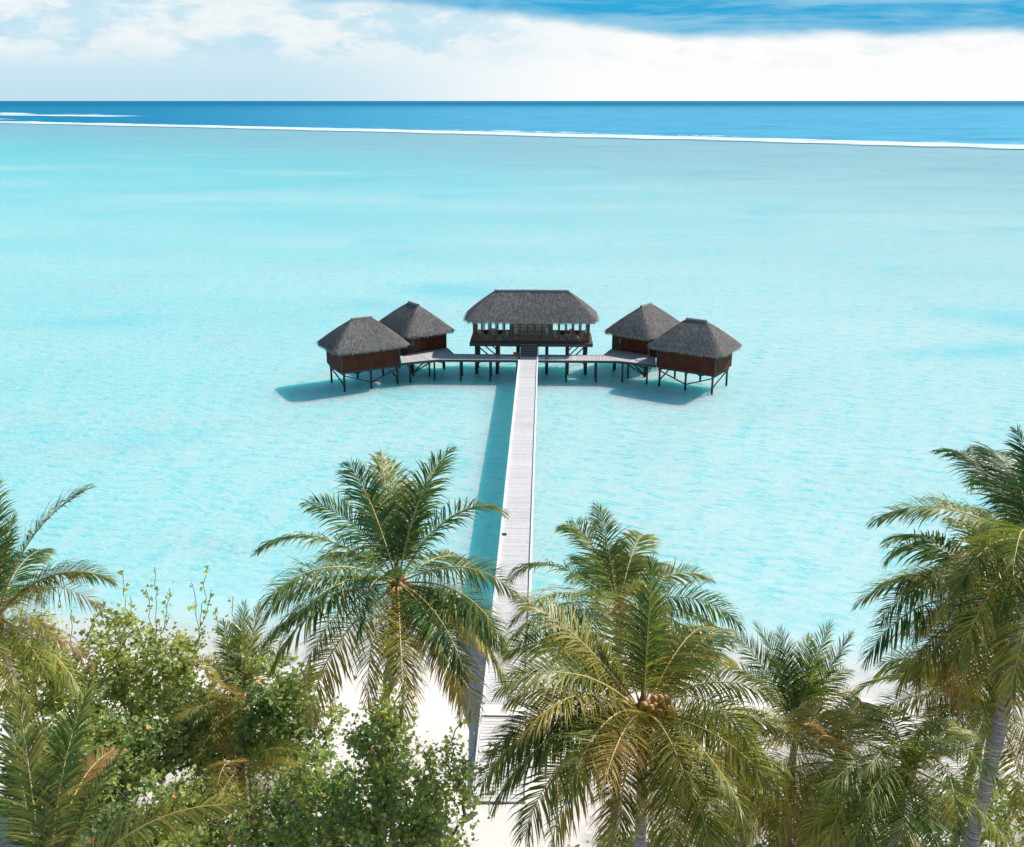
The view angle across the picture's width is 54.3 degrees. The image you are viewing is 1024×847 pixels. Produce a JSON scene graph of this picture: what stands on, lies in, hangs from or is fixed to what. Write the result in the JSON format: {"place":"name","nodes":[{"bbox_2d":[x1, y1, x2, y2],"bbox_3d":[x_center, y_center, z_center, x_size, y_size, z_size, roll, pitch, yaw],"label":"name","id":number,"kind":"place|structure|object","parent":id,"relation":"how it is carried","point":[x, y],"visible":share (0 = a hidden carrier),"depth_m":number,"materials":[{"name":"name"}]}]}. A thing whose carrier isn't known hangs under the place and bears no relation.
{"place":"outdoors","nodes":[
{"label":"outdoors","id":0,"kind":"place"},
{"bbox_2d":[0,123,1023,846],"bbox_3d":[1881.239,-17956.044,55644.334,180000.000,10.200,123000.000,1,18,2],"label":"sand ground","id":1,"kind":"structure","parent":0,"point":[176,303],"depth_m":123.97,"materials":[{"name":"teal liquid"}]},
{"bbox_2d":[0,598,100,745],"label":"sea hibiscus","id":2,"kind":"object","parent":1,"relation":"on","point":[50,699],"visible":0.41,"depth_m":42.79,"materials":[{"name":"green plant"}]},
{"bbox_2d":[0,473,120,834],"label":"coconut palm","id":3,"kind":"object","parent":1,"relation":"on","point":[15,592],"visible":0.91,"depth_m":32.26,"materials":[{"name":"green plant"}]},
{"bbox_2d":[0,700,195,839],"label":"sea hibiscus","id":4,"kind":"object","parent":1,"relation":"on","point":[109,737],"visible":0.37,"depth_m":38.84,"materials":[{"name":"green plant"}]},
{"bbox_2d":[0,675,253,846],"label":"coconut palm","id":5,"kind":"object","parent":1,"relation":"on","point":[42,819],"visible":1,"depth_m":19.86,"materials":[{"name":"green plant"}]},
{"bbox_2d":[56,792,213,846],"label":"sea hibiscus","id":6,"kind":"object","parent":1,"relation":"on","point":[189,840],"visible":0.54,"depth_m":33.44,"materials":[{"name":"green plant"}]},
{"bbox_2d":[46,565,261,784],"bbox_3d":[-15.680,11.551,43.335,9.895,10.494,4.806,1,18,2],"label":"sea hibiscus","id":7,"kind":"object","parent":1,"relation":"on","point":[118,684],"visible":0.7,"depth_m":42.38,"materials":[{"name":"green plant"}]},
{"bbox_2d":[79,763,282,846],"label":"sea hibiscus","id":8,"kind":"object","parent":1,"relation":"on","point":[218,838],"visible":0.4,"depth_m":35.81,"materials":[{"name":"green plant"}]},
{"bbox_2d":[134,680,270,790],"bbox_3d":[-12.456,13.905,41.364,6.160,6.946,4.858,1,18,2],"label":"sea hibiscus","id":9,"kind":"object","parent":1,"relation":"on","point":[185,730],"visible":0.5,"depth_m":40.15,"materials":[{"name":"green plant"}]},
{"bbox_2d":[162,598,296,818],"bbox_3d":[-11.213,12.558,41.183,6.001,9.800,7.020,1,18,2],"label":"coconut palm","id":10,"kind":"object","parent":1,"relation":"on","point":[226,665],"visible":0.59,"depth_m":40.93,"materials":[{"name":"green plant"}]},
{"bbox_2d":[178,719,311,846],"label":"coconut palm","id":11,"kind":"object","parent":1,"relation":"on","point":[240,763],"visible":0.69,"depth_m":37.00,"materials":[{"name":"green plant"}]},
{"bbox_2d":[220,641,349,845],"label":"sea hibiscus","id":12,"kind":"object","parent":1,"relation":"on","point":[277,698],"visible":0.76,"depth_m":38.50,"materials":[{"name":"green plant"}]},
{"bbox_2d":[225,737,391,846],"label":"sea hibiscus","id":13,"kind":"object","parent":1,"relation":"on","point":[307,793],"visible":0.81,"depth_m":34.94,"materials":[{"name":"green plant"}]},
{"bbox_2d":[316,316,410,391],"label":"thatched hut","id":14,"kind":"object","parent":1,"relation":"on","point":[357,345],"visible":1,"depth_m":114.03,"materials":[{"name":"grey plant"}]},
{"bbox_2d":[400,337,408,367],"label":"privacy screen","id":15,"kind":"object","parent":14,"relation":"attached to","point":[404,351],"visible":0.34,"depth_m":120.15,"materials":[{"name":"brown wood"}]},
{"bbox_2d":[335,675,420,840],"bbox_3d":[-4.588,13.778,34.817,3.039,11.057,2.338,1,18,2],"label":"sea hibiscus","id":16,"kind":"object","parent":1,"relation":"on","point":[381,775],"visible":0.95,"depth_m":33.75,"materials":[{"name":"green plant"}]},
{"bbox_2d":[285,785,478,846],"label":"sea hibiscus","id":17,"kind":"object","parent":1,"relation":"on","point":[424,831],"visible":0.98,"depth_m":33.27,"materials":[{"name":"green plant"}]},
{"bbox_2d":[251,444,517,843],"bbox_3d":[-4.117,10.339,34.574,9.019,18.076,9.729,1,18,2],"label":"coconut palm","id":18,"kind":"object","parent":1,"relation":"on","point":[394,527],"visible":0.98,"depth_m":31.19,"materials":[{"name":"green plant"}]},
{"bbox_2d":[379,301,454,372],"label":"thatched hut","id":19,"kind":"object","parent":1,"relation":"on","point":[420,328],"visible":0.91,"depth_m":121.44,"materials":[{"name":"grey plant"}]},
{"bbox_2d":[411,337,419,352],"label":"door","id":20,"kind":"structure","parent":19,"relation":"in","point":[415,343],"depth_m":120.68,"materials":[{"name":"brown wood"}]},
{"bbox_2d":[395,717,494,846],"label":"sea hibiscus","id":21,"kind":"object","parent":1,"relation":"on","point":[429,782],"visible":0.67,"depth_m":35.74,"materials":[{"name":"green plant"}]},
{"bbox_2d":[401,348,518,382],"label":"side walkway","id":22,"kind":"structure","parent":1,"relation":"on","point":[443,355],"depth_m":118.47,"materials":[{"name":"grey wood"}]},
{"bbox_2d":[471,704,528,802],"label":"ramp","id":23,"kind":"structure","parent":1,"relation":"on","point":[493,717],"depth_m":47.94,"materials":[{"name":"white wood"}]},
{"bbox_2d":[482,356,537,704],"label":"boardwalk","id":24,"kind":"structure","parent":1,"relation":"on","point":[515,546],"depth_m":73.90,"materials":[{"name":"white wood"}]},
{"bbox_2d":[519,344,538,356],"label":"steps","id":25,"kind":"structure","parent":24,"relation":"on","point":[529,350],"depth_m":119.34,"materials":[{"name":"grey wood"}]},
{"bbox_2d":[463,289,599,374],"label":"pavilion","id":26,"kind":"structure","parent":1,"relation":"on","point":[534,309],"depth_m":119.95,"materials":[{"name":"grey plant"}]},
{"bbox_2d":[475,324,481,341],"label":"window","id":27,"kind":"structure","parent":26,"relation":"in","point":[475,324],"depth_m":120.33,"materials":[{"name":"brown wood"}]},
{"bbox_2d":[477,330,483,338],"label":"armchair","id":28,"kind":"object","parent":26,"relation":"on","point":[479,333],"visible":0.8,"depth_m":122.06,"materials":[{"name":"grey fabric"}]},
{"bbox_2d":[482,323,488,341],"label":"window","id":29,"kind":"structure","parent":26,"relation":"in","point":[488,323],"depth_m":120.27,"materials":[{"name":"brown wood"}]},
{"bbox_2d":[490,328,494,336],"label":"armchair","id":30,"kind":"object","parent":26,"relation":"on","point":[492,330],"visible":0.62,"depth_m":123.30,"materials":[{"name":"grey fabric"}]},
{"bbox_2d":[489,323,495,341],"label":"window","id":31,"kind":"structure","parent":26,"relation":"in","point":[489,323],"depth_m":120.24,"materials":[{"name":"brown wood"}]},
{"bbox_2d":[496,322,502,341],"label":"window","id":32,"kind":"structure","parent":26,"relation":"in","point":[497,340],"depth_m":120.23,"materials":[{"name":"brown wood"}]},
{"bbox_2d":[503,330,508,338],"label":"armchair","id":33,"kind":"object","parent":26,"relation":"on","point":[506,333],"visible":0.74,"depth_m":121.80,"materials":[{"name":"grey fabric"}]},
{"bbox_2d":[513,323,519,341],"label":"window","id":34,"kind":"structure","parent":26,"relation":"in","point":[519,323],"depth_m":120.15,"materials":[{"name":"brown wood"}]},
{"bbox_2d":[520,323,527,341],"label":"window","id":35,"kind":"structure","parent":26,"relation":"in","point":[520,323],"depth_m":120.08,"materials":[{"name":"brown wood"}]},
{"bbox_2d":[528,325,534,341],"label":"window","id":36,"kind":"structure","parent":26,"relation":"in","point":[528,325],"depth_m":120.13,"materials":[{"name":"brown wood"}]},
{"bbox_2d":[517,328,545,335],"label":"sofa","id":37,"kind":"object","parent":26,"relation":"on","point":[531,331],"visible":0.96,"depth_m":123.64,"materials":[{"name":"grey fabric"}]},
{"bbox_2d":[535,324,541,341],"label":"window","id":38,"kind":"structure","parent":26,"relation":"in","point":[535,324],"depth_m":120.08,"materials":[{"name":"brown wood"}]},
{"bbox_2d":[542,325,548,341],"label":"window","id":39,"kind":"structure","parent":26,"relation":"in","point":[542,325],"depth_m":120.07,"materials":[{"name":"brown wood"}]},
{"bbox_2d":[552,323,558,341],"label":"window","id":40,"kind":"structure","parent":26,"relation":"in","point":[552,323],"depth_m":120.01,"materials":[{"name":"brown wood"}]},
{"bbox_2d":[553,331,560,338],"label":"armchair","id":41,"kind":"object","parent":26,"relation":"on","point":[555,333],"visible":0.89,"depth_m":121.67,"materials":[{"name":"grey fabric"}]},
{"bbox_2d":[559,323,565,341],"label":"window","id":42,"kind":"structure","parent":26,"relation":"in","point":[565,323],"depth_m":119.99,"materials":[{"name":"brown wood"}]},
{"bbox_2d":[566,323,572,341],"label":"window","id":43,"kind":"structure","parent":26,"relation":"in","point":[566,323],"depth_m":119.96,"materials":[{"name":"brown wood"}]},
{"bbox_2d":[573,323,579,341],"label":"window","id":44,"kind":"structure","parent":26,"relation":"in","point":[579,323],"depth_m":119.92,"materials":[{"name":"brown wood"}]},
{"bbox_2d":[580,325,587,341],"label":"window","id":45,"kind":"structure","parent":26,"relation":"in","point":[587,325],"depth_m":119.89,"materials":[{"name":"brown wood"}]},
{"bbox_2d":[538,349,655,384],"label":"side walkway","id":46,"kind":"structure","parent":1,"relation":"on","point":[613,356],"depth_m":117.75,"materials":[{"name":"grey wood"}]},
{"bbox_2d":[505,500,746,841],"bbox_3d":[3.919,10.995,37.375,8.697,15.131,8.707,1,18,2],"label":"coconut palm","id":47,"kind":"object","parent":1,"relation":"on","point":[602,570],"visible":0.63,"depth_m":36.23,"materials":[{"name":"green plant"}]},
{"bbox_2d":[567,812,697,846],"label":"sea hibiscus","id":48,"kind":"object","parent":1,"relation":"on","point":[630,844],"visible":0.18,"depth_m":33.41,"materials":[{"name":"green plant"}]},
{"bbox_2d":[470,552,810,846],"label":"coconut palm","id":49,"kind":"object","parent":1,"relation":"on","point":[658,749],"visible":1,"depth_m":27.20,"materials":[{"name":"green plant"}]},
{"bbox_2d":[604,302,679,374],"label":"thatched hut","id":50,"kind":"object","parent":1,"relation":"on","point":[637,330],"visible":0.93,"depth_m":120.67,"materials":[{"name":"grey plant"}]},
{"bbox_2d":[613,334,621,350],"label":"door","id":51,"kind":"structure","parent":50,"relation":"in","point":[617,340],"depth_m":121.84,"materials":[{"name":"brown wood"}]},
{"bbox_2d":[649,340,656,369],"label":"privacy screen","id":52,"kind":"object","parent":50,"relation":"attached to","point":[653,353],"visible":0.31,"depth_m":119.26,"materials":[{"name":"brown wood"}]},
{"bbox_2d":[647,317,742,394],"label":"thatched hut","id":53,"kind":"object","parent":1,"relation":"on","point":[700,347],"visible":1,"depth_m":113.07,"materials":[{"name":"grey plant"}]},
{"bbox_2d":[647,731,818,846],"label":"coconut palm","id":54,"kind":"object","parent":1,"relation":"on","point":[739,834],"visible":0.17,"depth_m":31.51,"materials":[{"name":"green plant"}]},
{"bbox_2d":[718,618,863,842],"bbox_3d":[10.712,13.061,38.152,5.746,10.477,6.909,1,18,2],"label":"coconut palm","id":55,"kind":"object","parent":1,"relation":"on","point":[799,688],"visible":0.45,"depth_m":38.24,"materials":[{"name":"green plant"}]},
{"bbox_2d":[724,693,956,846],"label":"coconut palm","id":56,"kind":"object","parent":1,"relation":"on","point":[815,732],"visible":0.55,"depth_m":28.06,"materials":[{"name":"green plant"}]},
{"bbox_2d":[743,810,944,846],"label":"sea hibiscus","id":57,"kind":"object","parent":1,"relation":"on","point":[763,844],"visible":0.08,"depth_m":31.06,"materials":[{"name":"green plant"}]},
{"bbox_2d":[795,700,1018,846],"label":"coconut palm","id":58,"kind":"object","parent":1,"relation":"on","point":[876,791],"visible":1,"depth_m":24.00,"materials":[{"name":"green plant"}]},
{"bbox_2d":[851,492,1023,778],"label":"coconut palm","id":59,"kind":"object","parent":1,"relation":"on","point":[925,581],"visible":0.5,"depth_m":31.43,"materials":[{"name":"green plant"}]},
{"bbox_2d":[851,609,1023,846],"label":"coconut palm","id":60,"kind":"object","parent":1,"relation":"on","point":[932,711],"visible":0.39,"depth_m":33.54,"materials":[{"name":"green plant"}]},
{"bbox_2d":[866,423,1023,846],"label":"coconut palm","id":61,"kind":"object","parent":1,"relation":"on","point":[1009,499],"visible":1,"depth_m":28.60,"materials":[{"name":"green plant"}]},
{"bbox_2d":[909,765,1022,846],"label":"sea hibiscus","id":62,"kind":"object","parent":1,"relation":"on","point":[956,842],"visible":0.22,"depth_m":36.59,"materials":[{"name":"green plant"}]},
{"bbox_2d":[953,776,1023,846],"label":"sea hibiscus","id":63,"kind":"object","parent":1,"relation":"on","point":[1000,810],"visible":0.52,"depth_m":35.06,"materials":[{"name":"green plant"}]},
{"bbox_2d":[0,101,1023,148],"bbox_3d":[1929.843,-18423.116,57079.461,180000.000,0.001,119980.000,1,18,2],"label":"sea water","id":64,"kind":"structure","parent":0,"point":[987,124],"depth_m":1825.82,"materials":[{"name":"blue liquid"}]},
{"bbox_2d":[0,113,95,114],"bbox_3d":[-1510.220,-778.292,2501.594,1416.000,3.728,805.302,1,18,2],"label":"breaking wave","id":65,"kind":"object","parent":64,"relation":"on","point":[22,113],"visible":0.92,"depth_m":2355.57,"materials":[{"name":"liquid"}]},
{"bbox_2d":[7,121,946,143],"bbox_3d":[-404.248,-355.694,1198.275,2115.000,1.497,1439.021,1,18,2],"label":"breaking wave","id":66,"kind":"object","parent":64,"relation":"on","point":[421,131],"visible":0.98,"depth_m":1051.16,"materials":[{"name":"liquid"}]},
{"bbox_2d":[380,128,948,141],"bbox_3d":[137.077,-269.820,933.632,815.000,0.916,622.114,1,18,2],"label":"breaking wave","id":67,"kind":"object","parent":64,"relation":"on","point":[578,132],"visible":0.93,"depth_m":1013.59,"materials":[{"name":"liquid"}]},
{"bbox_2d":[0,0,1023,100],"label":"sky","id":68,"kind":"structure","parent":0,"point":[51,50],"materials":[{"name":"white"}]}
]}

